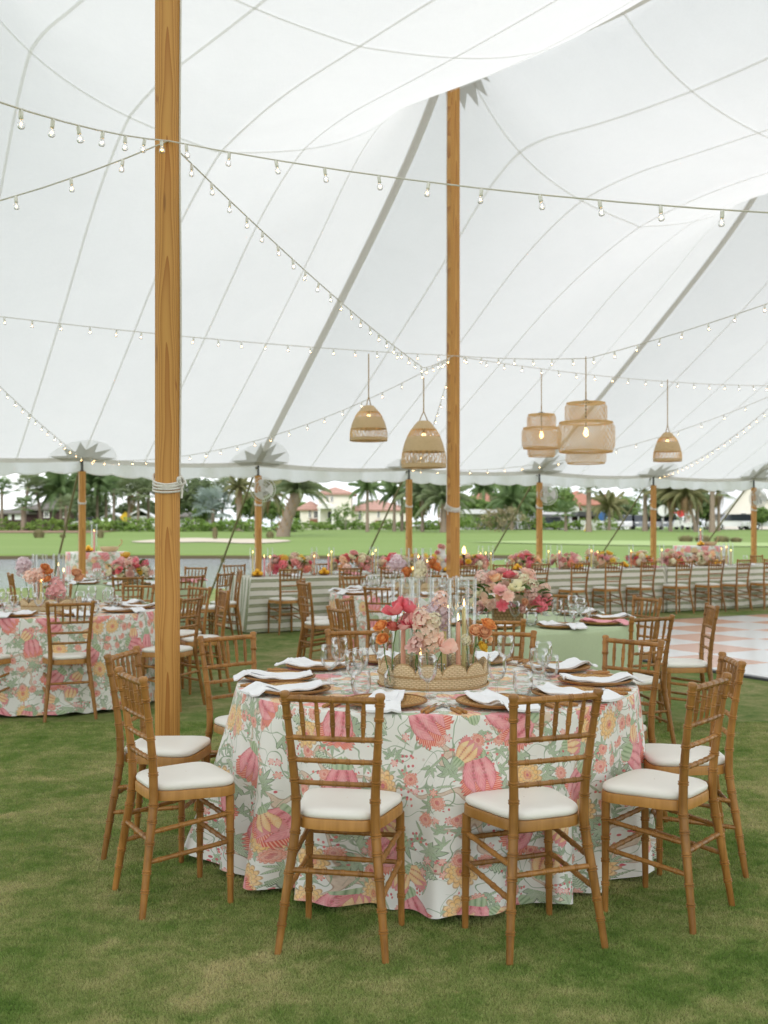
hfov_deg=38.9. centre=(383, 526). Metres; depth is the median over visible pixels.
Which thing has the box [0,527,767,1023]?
lawn
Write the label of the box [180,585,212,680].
bamboo chair
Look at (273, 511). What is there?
tree
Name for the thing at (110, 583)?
napkin
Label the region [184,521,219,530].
shrub
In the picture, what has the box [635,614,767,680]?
dance floor
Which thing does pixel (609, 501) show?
palm tree
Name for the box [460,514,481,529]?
shrub
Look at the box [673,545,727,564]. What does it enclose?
tablecloth
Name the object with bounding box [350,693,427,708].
charger plate
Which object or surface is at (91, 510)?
tree
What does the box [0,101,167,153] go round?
string light
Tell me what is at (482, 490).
palm tree
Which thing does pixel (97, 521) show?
shrub
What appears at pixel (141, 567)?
flower arrangement
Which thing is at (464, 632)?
taper candle
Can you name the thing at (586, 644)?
tablecloth
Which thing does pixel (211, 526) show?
shrub
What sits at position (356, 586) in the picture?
napkin
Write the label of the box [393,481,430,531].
palm tree
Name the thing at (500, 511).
shrub
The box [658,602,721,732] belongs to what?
bamboo chair
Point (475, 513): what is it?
house
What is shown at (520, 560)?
flower arrangement
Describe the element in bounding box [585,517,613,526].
shrub
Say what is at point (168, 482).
tent pole
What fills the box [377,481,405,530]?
palm tree
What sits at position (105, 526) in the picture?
shrub
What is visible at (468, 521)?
shrub
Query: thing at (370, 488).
palm tree
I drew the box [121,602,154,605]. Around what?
napkin
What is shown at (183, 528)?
shrub
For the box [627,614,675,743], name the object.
bamboo chair
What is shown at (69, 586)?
bamboo chair
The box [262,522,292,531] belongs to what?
shrub
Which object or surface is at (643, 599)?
bamboo chair
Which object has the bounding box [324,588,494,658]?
tablecloth
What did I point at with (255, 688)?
napkin
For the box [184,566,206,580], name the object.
bamboo chair
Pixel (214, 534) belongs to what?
ornamental grass
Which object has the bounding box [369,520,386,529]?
shrub
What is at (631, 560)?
taper candle
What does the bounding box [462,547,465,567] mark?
torch lamp
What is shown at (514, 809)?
bamboo chair
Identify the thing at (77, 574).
cut flower
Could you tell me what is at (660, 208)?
string light
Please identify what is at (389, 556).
cut flower
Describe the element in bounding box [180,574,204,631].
bamboo chair
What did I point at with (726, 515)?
guy strap
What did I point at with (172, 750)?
bamboo chair
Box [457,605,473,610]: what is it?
napkin
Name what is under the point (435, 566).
cut flower
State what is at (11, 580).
bamboo chair
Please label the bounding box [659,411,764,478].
string light
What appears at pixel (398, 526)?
shrub
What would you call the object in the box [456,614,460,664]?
taper candle
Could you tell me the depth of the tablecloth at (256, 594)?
16.17 m
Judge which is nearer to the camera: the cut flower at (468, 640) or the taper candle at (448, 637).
the cut flower at (468, 640)
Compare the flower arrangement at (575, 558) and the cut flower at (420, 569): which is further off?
the flower arrangement at (575, 558)
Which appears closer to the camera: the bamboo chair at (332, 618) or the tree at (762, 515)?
the bamboo chair at (332, 618)
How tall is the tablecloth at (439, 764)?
0.769 m
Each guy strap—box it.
[48,462,80,595]
[210,467,256,595]
[359,471,407,571]
[486,475,537,560]
[593,478,651,566]
[707,481,751,541]
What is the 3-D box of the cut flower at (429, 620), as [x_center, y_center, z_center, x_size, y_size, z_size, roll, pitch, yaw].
[0.181,0.525,4.759,0.150,0.347,0.123,0,0,0]
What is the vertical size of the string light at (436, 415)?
1.099 m
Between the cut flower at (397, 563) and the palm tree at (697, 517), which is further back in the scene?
the palm tree at (697, 517)
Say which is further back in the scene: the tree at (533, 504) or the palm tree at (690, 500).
the tree at (533, 504)
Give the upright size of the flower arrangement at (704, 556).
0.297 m
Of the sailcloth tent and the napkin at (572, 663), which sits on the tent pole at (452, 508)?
the sailcloth tent
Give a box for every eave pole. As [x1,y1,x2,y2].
[78,460,86,577]
[254,466,261,570]
[405,470,412,557]
[536,474,542,567]
[650,477,656,565]
[750,480,756,562]
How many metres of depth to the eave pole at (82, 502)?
17.49 m
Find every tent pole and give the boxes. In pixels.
[152,0,185,766]
[444,87,460,587]
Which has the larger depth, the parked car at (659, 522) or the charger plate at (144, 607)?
the parked car at (659, 522)
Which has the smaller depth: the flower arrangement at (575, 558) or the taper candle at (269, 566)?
the taper candle at (269, 566)
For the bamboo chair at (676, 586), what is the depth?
18.66 m
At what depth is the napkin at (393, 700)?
4.20 m
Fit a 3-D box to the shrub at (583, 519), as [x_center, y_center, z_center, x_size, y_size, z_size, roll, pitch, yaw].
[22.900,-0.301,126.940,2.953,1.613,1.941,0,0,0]
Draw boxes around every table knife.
[420,703,437,712]
[425,704,443,713]
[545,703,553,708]
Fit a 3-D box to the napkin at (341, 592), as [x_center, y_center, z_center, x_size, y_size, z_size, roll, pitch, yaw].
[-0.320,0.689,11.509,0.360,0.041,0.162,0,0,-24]
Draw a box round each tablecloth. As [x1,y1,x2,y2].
[0,602,154,715]
[60,579,208,633]
[65,551,126,579]
[184,658,655,918]
[225,566,671,632]
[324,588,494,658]
[392,611,645,722]
[658,563,767,610]
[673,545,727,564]
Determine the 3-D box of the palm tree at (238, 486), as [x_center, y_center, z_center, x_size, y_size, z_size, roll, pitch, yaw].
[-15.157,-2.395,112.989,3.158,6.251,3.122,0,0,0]
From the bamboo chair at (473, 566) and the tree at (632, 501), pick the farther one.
the tree at (632, 501)
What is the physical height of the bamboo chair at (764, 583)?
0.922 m
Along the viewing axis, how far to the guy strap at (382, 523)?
21.25 m
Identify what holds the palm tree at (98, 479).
on the lawn at (282, 645)
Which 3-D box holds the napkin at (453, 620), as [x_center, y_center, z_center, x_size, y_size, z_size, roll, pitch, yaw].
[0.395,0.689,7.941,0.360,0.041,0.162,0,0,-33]
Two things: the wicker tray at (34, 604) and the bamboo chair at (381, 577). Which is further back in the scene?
the bamboo chair at (381, 577)
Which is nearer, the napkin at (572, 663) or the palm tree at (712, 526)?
the napkin at (572, 663)
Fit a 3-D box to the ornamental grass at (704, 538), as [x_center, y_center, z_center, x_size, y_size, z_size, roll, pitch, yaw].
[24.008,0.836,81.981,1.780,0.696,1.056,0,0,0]
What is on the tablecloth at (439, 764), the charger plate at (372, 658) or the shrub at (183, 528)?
the charger plate at (372, 658)
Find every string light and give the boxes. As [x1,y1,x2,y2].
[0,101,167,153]
[0,141,166,209]
[0,316,452,360]
[0,386,81,461]
[86,360,444,465]
[168,140,767,226]
[169,142,453,373]
[413,384,445,471]
[418,397,767,473]
[454,303,767,365]
[457,356,767,390]
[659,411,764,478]
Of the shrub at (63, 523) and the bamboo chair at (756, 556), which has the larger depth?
the shrub at (63, 523)
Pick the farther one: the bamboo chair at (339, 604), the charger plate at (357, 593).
the charger plate at (357, 593)
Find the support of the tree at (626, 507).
on the lawn at (282, 645)
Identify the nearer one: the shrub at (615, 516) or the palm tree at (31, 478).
the palm tree at (31, 478)
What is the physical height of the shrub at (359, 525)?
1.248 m
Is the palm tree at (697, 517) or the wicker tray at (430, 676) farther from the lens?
the palm tree at (697, 517)
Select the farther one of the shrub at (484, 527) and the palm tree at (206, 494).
the shrub at (484, 527)
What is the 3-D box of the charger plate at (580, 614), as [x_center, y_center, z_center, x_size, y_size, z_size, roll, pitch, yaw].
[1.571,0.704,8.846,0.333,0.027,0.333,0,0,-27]
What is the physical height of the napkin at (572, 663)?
0.045 m
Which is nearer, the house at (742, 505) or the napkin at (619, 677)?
the napkin at (619, 677)
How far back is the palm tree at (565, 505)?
111.81 m
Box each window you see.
[43,511,49,517]
[308,510,311,517]
[313,511,317,518]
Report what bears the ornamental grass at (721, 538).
on the lawn at (282, 645)
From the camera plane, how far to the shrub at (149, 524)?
109.44 m
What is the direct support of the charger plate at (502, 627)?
on the tablecloth at (586, 644)
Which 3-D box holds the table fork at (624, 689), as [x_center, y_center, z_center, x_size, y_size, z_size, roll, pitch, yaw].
[0.971,0.710,4.747,0.213,0.016,0.020,0,0,7]
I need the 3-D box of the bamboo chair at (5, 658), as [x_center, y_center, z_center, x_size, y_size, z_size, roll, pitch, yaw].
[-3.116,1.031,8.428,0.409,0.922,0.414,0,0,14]
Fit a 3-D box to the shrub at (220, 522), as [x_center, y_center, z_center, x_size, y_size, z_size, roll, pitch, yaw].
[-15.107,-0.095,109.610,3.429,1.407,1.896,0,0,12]
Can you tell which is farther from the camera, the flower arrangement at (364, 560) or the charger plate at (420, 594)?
the flower arrangement at (364, 560)
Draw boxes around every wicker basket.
[100,539,122,551]
[704,536,718,545]
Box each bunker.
[132,538,289,542]
[479,540,767,545]
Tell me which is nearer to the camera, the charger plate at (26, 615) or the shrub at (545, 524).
the charger plate at (26, 615)
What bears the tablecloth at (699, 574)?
on the banquet table
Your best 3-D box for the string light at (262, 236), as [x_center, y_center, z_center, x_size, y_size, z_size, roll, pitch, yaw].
[-0.176,-1.914,9.755,0.054,0.500,7.617,0,0,16]
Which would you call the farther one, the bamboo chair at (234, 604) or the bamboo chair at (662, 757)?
the bamboo chair at (234, 604)
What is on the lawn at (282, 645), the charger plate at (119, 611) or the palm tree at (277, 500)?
the palm tree at (277, 500)
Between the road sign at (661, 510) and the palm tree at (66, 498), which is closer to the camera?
the palm tree at (66, 498)
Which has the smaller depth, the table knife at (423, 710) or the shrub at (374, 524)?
the table knife at (423, 710)
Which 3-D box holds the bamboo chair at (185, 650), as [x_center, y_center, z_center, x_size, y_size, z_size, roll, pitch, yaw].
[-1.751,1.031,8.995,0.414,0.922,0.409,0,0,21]
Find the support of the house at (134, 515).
on the lawn at (282, 645)
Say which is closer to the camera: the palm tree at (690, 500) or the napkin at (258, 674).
the napkin at (258, 674)
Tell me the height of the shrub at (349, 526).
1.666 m
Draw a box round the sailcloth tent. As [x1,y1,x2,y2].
[0,0,767,491]
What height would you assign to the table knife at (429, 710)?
0.016 m
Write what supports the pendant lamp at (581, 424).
hanging from the string light at (734, 315)
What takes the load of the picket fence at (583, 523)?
on the lawn at (282, 645)
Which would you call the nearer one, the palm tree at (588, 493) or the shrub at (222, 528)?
the palm tree at (588, 493)
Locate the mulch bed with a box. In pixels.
[0,530,120,532]
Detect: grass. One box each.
[32,528,44,537]
[97,529,103,537]
[212,527,217,538]
[266,531,273,537]
[678,535,693,541]
[695,534,710,541]
[713,535,730,541]
[729,537,742,541]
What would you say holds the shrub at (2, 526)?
on the lawn at (282, 645)
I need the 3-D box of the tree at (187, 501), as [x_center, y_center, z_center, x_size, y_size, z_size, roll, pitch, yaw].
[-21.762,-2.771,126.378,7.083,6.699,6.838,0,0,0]
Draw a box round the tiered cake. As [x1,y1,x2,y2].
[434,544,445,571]
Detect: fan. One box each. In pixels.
[250,477,275,501]
[536,484,557,504]
[749,489,766,507]
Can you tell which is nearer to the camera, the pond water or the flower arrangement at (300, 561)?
the flower arrangement at (300, 561)
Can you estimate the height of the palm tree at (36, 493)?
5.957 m
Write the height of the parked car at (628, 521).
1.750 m
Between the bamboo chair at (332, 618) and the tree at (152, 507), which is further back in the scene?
the tree at (152, 507)
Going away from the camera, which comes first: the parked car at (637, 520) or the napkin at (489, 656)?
the napkin at (489, 656)
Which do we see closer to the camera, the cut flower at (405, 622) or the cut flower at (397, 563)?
the cut flower at (405, 622)
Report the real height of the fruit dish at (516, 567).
0.117 m
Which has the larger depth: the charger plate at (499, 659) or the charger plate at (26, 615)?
the charger plate at (26, 615)
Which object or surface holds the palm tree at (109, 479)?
on the lawn at (282, 645)
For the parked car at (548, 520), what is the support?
on the parking road
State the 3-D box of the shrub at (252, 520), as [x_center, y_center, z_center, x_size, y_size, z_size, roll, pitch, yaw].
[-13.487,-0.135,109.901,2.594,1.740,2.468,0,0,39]
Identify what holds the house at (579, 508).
on the lawn at (282, 645)
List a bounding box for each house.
[3,500,100,529]
[130,509,154,529]
[180,512,217,528]
[297,487,405,528]
[460,509,509,529]
[472,492,493,501]
[513,512,577,529]
[548,491,628,528]
[571,500,581,511]
[705,489,767,529]
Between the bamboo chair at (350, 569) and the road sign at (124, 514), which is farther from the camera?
the road sign at (124, 514)
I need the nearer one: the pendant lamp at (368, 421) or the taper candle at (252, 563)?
the pendant lamp at (368, 421)
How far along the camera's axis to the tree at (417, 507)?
125.52 m
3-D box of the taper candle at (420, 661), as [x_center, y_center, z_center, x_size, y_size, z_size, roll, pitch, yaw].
[0.171,0.639,5.100,0.048,0.142,0.048,0,0,0]
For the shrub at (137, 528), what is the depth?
109.40 m
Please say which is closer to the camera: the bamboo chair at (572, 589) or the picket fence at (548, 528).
the bamboo chair at (572, 589)
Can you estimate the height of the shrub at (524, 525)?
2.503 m
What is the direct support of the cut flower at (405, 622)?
in the wicker tray at (430, 676)
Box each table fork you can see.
[441,704,461,713]
[446,703,467,713]
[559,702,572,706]
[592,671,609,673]
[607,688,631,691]
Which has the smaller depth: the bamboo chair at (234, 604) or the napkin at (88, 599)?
the napkin at (88, 599)
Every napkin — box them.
[0,610,36,617]
[61,609,93,615]
[68,580,98,583]
[82,597,92,601]
[102,606,146,612]
[105,599,145,602]
[106,580,121,584]
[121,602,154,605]
[233,669,312,680]
[240,679,329,696]
[274,657,349,666]
[328,587,361,591]
[336,590,371,594]
[345,585,376,588]
[366,689,404,712]
[375,591,397,596]
[376,650,400,660]
[421,591,444,596]
[424,617,461,624]
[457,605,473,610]
[464,689,539,711]
[474,651,501,661]
[527,657,597,668]
[533,682,625,701]
[538,620,587,629]
[558,608,604,613]
[559,672,645,682]
[581,617,628,624]
[587,612,635,617]
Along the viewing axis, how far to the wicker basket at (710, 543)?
24.47 m
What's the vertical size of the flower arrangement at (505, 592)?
0.417 m
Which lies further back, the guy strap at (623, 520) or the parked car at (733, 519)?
the parked car at (733, 519)
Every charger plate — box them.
[8,612,38,616]
[57,611,95,615]
[76,581,99,583]
[101,607,133,612]
[104,601,140,605]
[119,604,154,608]
[244,670,315,682]
[263,681,330,695]
[285,659,350,670]
[345,591,372,594]
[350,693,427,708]
[358,654,414,663]
[417,593,433,596]
[454,608,490,612]
[455,693,531,709]
[461,654,512,664]
[497,625,519,628]
[510,608,545,612]
[523,661,590,672]
[531,685,602,695]
[536,622,571,628]
[557,610,597,615]
[558,673,631,686]
[579,619,620,624]
[585,614,628,618]
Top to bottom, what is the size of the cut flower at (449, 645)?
0.242 m
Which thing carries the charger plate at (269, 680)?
on the tablecloth at (439, 764)
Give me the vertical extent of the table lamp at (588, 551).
0.338 m
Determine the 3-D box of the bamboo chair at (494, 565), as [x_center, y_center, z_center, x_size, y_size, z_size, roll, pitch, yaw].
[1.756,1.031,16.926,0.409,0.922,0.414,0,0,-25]
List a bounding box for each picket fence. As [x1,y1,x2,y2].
[543,520,573,529]
[580,520,606,529]
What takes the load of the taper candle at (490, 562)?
on the tablecloth at (256, 594)
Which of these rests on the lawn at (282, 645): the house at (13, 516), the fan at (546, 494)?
the house at (13, 516)
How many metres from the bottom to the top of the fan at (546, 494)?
0.440 m
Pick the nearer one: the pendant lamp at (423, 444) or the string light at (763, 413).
the pendant lamp at (423, 444)
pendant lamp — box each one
[350,354,387,441]
[401,378,445,468]
[521,372,560,457]
[557,356,615,464]
[653,379,681,461]
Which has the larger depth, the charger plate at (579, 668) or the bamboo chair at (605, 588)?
the bamboo chair at (605, 588)
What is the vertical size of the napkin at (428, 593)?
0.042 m
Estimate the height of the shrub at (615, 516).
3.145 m
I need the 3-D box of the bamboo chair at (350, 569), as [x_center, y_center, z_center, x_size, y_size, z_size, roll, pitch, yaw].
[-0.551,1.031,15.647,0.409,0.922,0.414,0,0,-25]
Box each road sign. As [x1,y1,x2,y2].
[120,511,130,520]
[598,512,606,529]
[658,505,667,515]
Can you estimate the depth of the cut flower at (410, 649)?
4.76 m
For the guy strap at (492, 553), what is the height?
2.803 m
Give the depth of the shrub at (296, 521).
108.53 m
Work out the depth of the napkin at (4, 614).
8.60 m
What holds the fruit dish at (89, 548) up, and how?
on the tablecloth at (97, 562)
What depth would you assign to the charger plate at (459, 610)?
8.97 m
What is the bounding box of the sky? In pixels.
[0,473,767,526]
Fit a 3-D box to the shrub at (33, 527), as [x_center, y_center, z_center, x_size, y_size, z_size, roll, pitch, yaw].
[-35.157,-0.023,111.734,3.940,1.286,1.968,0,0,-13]
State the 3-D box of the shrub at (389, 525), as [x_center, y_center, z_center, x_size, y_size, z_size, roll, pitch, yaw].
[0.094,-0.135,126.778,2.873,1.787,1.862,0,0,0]
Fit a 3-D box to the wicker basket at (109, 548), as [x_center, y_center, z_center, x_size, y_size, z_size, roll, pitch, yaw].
[-4.688,0.319,18.580,0.320,0.218,0.320,0,0,29]
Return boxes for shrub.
[0,517,17,530]
[0,522,37,530]
[12,520,38,529]
[24,520,60,530]
[27,517,63,530]
[51,518,75,529]
[54,517,94,530]
[67,521,98,530]
[86,517,108,529]
[96,520,123,531]
[103,522,139,530]
[111,517,145,530]
[126,519,150,531]
[136,517,154,530]
[180,517,209,531]
[180,522,194,530]
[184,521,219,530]
[198,523,221,530]
[213,519,230,530]
[217,519,245,531]
[227,519,254,531]
[238,518,264,531]
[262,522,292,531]
[274,520,300,531]
[292,518,307,531]
[297,520,317,529]
[303,521,331,529]
[316,521,331,529]
[325,501,365,529]
[325,523,343,529]
[334,519,350,529]
[349,521,369,529]
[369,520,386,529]
[376,518,392,529]
[385,522,405,529]
[412,521,429,529]
[416,521,439,529]
[426,520,440,529]
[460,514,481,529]
[461,514,490,529]
[472,520,495,529]
[475,505,529,531]
[486,513,507,529]
[496,512,520,529]
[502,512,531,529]
[516,511,543,529]
[528,516,548,529]
[546,521,568,529]
[557,519,583,529]
[571,517,592,529]
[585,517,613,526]
[592,518,619,529]
[611,512,626,529]
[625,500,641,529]
[632,504,647,529]
[673,510,695,529]
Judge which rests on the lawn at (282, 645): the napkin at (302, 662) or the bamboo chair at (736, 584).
the bamboo chair at (736, 584)
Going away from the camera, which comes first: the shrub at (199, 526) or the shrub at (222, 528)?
the shrub at (199, 526)
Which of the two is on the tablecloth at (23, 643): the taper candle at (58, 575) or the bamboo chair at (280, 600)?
the taper candle at (58, 575)
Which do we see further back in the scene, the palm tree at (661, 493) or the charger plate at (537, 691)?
the palm tree at (661, 493)
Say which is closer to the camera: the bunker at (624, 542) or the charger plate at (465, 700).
the charger plate at (465, 700)
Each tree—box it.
[0,476,14,523]
[8,474,45,508]
[12,495,37,530]
[23,479,47,526]
[30,472,89,529]
[48,477,97,523]
[52,493,77,530]
[86,473,121,529]
[86,475,126,521]
[86,495,112,517]
[99,475,124,529]
[110,477,148,521]
[115,502,136,513]
[119,478,154,524]
[133,481,154,523]
[136,500,154,515]
[180,477,224,521]
[189,493,221,522]
[191,484,235,529]
[191,507,208,523]
[210,476,236,520]
[223,476,252,530]
[231,491,254,529]
[242,477,288,520]
[251,499,284,529]
[262,480,331,536]
[294,501,305,519]
[348,480,385,531]
[355,497,378,505]
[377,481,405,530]
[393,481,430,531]
[396,482,403,530]
[403,498,431,529]
[413,483,474,531]
[460,495,492,508]
[469,483,497,499]
[485,484,535,529]
[487,496,500,508]
[510,485,550,529]
[544,486,580,511]
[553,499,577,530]
[577,486,601,531]
[591,489,629,529]
[603,503,637,520]
[621,495,640,528]
[628,487,661,530]
[644,487,689,530]
[647,493,677,529]
[660,487,708,531]
[684,492,709,529]
[693,492,715,530]
[695,499,716,529]
[703,489,718,531]
[706,490,736,530]
[757,505,767,529]
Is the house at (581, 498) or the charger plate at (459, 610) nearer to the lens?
the charger plate at (459, 610)
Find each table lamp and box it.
[310,552,319,574]
[585,548,593,567]
[690,547,698,565]
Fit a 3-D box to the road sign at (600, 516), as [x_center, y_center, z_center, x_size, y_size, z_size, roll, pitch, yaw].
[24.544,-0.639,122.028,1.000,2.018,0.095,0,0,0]
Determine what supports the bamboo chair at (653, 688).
on the lawn at (282, 645)
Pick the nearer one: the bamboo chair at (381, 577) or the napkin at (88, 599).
the napkin at (88, 599)
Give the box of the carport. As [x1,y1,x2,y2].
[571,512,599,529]
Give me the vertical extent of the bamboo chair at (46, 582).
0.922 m
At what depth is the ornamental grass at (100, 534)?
91.88 m
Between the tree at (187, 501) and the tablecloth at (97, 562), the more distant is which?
the tree at (187, 501)
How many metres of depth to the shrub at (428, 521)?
122.84 m
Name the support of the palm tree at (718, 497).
on the lawn at (282, 645)
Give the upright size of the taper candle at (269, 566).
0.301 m
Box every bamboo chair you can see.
[0,654,15,716]
[7,572,16,603]
[33,584,72,596]
[39,569,53,594]
[42,600,97,722]
[101,645,210,862]
[111,576,143,603]
[112,666,234,919]
[121,583,154,603]
[141,595,205,711]
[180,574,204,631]
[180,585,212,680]
[180,588,231,694]
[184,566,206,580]
[193,572,234,644]
[193,631,256,811]
[210,569,242,639]
[223,564,245,590]
[267,568,303,634]
[274,690,405,963]
[296,581,340,659]
[298,578,327,656]
[311,562,329,572]
[324,627,389,659]
[326,605,353,656]
[335,596,391,656]
[338,567,362,587]
[341,574,367,588]
[363,586,400,647]
[380,566,401,587]
[419,574,448,585]
[423,565,440,581]
[445,591,471,610]
[454,586,486,608]
[460,564,477,586]
[461,688,608,965]
[466,618,525,657]
[470,630,536,661]
[492,564,513,608]
[524,563,549,609]
[550,593,572,611]
[558,562,589,609]
[592,561,623,613]
[600,672,734,934]
[601,635,667,822]
[625,561,656,614]
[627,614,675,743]
[631,595,664,709]
[644,651,748,877]
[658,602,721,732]
[662,560,694,613]
[694,559,725,611]
[715,555,728,563]
[721,559,752,610]
[749,558,767,609]
[750,555,763,562]
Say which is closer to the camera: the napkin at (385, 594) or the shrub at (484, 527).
the napkin at (385, 594)
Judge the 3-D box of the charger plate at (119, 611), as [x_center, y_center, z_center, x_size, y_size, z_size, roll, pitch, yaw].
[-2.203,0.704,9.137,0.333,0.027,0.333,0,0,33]
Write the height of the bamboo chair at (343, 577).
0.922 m
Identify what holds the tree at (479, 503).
on the lawn at (282, 645)
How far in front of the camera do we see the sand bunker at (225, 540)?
83.90 m
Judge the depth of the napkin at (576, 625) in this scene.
7.60 m
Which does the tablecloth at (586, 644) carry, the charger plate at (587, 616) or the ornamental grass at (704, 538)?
the charger plate at (587, 616)
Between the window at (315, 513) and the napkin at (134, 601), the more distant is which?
the window at (315, 513)
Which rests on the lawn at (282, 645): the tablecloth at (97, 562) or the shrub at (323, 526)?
the shrub at (323, 526)
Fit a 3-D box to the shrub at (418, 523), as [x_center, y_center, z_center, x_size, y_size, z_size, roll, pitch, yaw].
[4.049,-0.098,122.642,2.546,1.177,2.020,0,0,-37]
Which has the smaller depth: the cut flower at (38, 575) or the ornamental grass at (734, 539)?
the cut flower at (38, 575)
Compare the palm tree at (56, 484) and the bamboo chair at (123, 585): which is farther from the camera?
the palm tree at (56, 484)
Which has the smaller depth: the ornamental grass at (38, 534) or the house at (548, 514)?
the ornamental grass at (38, 534)
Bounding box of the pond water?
[0,558,502,588]
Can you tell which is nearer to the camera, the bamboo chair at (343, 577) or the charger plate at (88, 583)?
the bamboo chair at (343, 577)
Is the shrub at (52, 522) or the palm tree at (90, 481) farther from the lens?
the palm tree at (90, 481)
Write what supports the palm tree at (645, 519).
on the lawn at (282, 645)
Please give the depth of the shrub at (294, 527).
107.23 m
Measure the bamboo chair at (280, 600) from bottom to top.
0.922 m
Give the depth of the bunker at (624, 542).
78.15 m
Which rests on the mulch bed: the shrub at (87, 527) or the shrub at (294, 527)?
the shrub at (87, 527)
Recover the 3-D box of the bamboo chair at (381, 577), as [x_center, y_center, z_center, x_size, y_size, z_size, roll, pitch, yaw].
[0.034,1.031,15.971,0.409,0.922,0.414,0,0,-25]
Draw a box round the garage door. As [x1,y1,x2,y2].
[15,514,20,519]
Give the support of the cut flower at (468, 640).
in the wicker tray at (430, 676)
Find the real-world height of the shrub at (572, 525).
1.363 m
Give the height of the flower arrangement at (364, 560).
0.369 m
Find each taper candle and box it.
[40,580,42,601]
[57,562,59,602]
[62,568,64,599]
[93,532,94,551]
[252,553,253,576]
[269,558,270,575]
[401,630,405,663]
[418,648,422,667]
[426,561,427,582]
[442,623,446,673]
[446,605,449,666]
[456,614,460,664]
[462,601,465,668]
[490,555,491,570]
[630,552,631,567]
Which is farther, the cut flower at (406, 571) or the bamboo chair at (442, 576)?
the bamboo chair at (442, 576)
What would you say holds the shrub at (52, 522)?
on the mulch bed
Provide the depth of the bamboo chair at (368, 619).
10.45 m
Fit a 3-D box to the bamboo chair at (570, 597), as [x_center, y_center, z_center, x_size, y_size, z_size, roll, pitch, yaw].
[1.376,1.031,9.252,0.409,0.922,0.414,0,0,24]
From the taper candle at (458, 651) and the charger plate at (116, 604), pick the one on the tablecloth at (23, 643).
the charger plate at (116, 604)
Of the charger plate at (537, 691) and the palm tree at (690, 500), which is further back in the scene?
the palm tree at (690, 500)
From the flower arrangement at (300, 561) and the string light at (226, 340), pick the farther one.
the flower arrangement at (300, 561)
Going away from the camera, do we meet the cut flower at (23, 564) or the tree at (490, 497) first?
the cut flower at (23, 564)
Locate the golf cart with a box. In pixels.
[673,512,695,528]
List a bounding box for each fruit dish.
[86,545,92,551]
[251,569,262,576]
[318,567,329,574]
[513,563,521,570]
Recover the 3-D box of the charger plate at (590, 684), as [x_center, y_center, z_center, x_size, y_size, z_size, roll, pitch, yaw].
[0.960,0.704,4.962,0.333,0.027,0.333,0,0,-4]
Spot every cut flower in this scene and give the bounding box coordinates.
[15,557,31,600]
[22,567,46,598]
[40,563,52,599]
[45,576,66,599]
[71,568,84,598]
[373,620,399,682]
[381,595,416,670]
[384,552,398,580]
[386,554,407,584]
[397,611,422,669]
[401,567,411,582]
[404,635,423,670]
[408,607,442,664]
[413,560,427,580]
[425,590,452,671]
[428,558,441,583]
[434,632,457,665]
[461,634,471,666]
[468,618,496,663]
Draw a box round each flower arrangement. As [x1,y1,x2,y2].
[104,552,153,583]
[266,552,314,574]
[329,550,374,571]
[376,554,415,570]
[406,552,443,569]
[457,567,557,620]
[460,552,489,569]
[506,550,544,568]
[543,551,582,568]
[582,550,619,567]
[624,550,652,566]
[657,548,686,566]
[689,549,714,565]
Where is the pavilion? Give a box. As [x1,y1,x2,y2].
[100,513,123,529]
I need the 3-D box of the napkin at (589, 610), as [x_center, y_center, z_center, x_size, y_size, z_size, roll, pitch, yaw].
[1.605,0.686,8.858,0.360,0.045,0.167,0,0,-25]
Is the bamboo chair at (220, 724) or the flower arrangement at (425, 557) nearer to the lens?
the bamboo chair at (220, 724)
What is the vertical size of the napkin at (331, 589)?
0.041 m
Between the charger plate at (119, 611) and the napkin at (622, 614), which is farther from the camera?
the charger plate at (119, 611)
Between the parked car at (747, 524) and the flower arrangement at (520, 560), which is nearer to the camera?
the flower arrangement at (520, 560)
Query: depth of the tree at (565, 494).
149.11 m
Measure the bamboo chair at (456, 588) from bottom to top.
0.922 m
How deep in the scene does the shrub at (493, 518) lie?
122.69 m
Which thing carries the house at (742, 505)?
on the lawn at (282, 645)
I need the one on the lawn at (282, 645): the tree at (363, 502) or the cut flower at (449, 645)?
the tree at (363, 502)
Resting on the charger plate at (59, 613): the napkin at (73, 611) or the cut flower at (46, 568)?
the napkin at (73, 611)
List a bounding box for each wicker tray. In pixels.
[20,596,81,611]
[377,652,489,691]
[394,581,439,593]
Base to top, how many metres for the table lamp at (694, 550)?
0.338 m
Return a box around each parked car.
[71,517,94,526]
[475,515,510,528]
[527,517,562,528]
[617,515,632,528]
[631,515,649,528]
[647,513,661,528]
[662,515,675,528]
[706,514,750,529]
[741,521,767,529]
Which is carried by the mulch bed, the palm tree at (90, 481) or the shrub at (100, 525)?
the shrub at (100, 525)
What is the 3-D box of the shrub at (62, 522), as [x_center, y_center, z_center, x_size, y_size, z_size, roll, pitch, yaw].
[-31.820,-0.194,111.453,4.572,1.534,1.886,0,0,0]

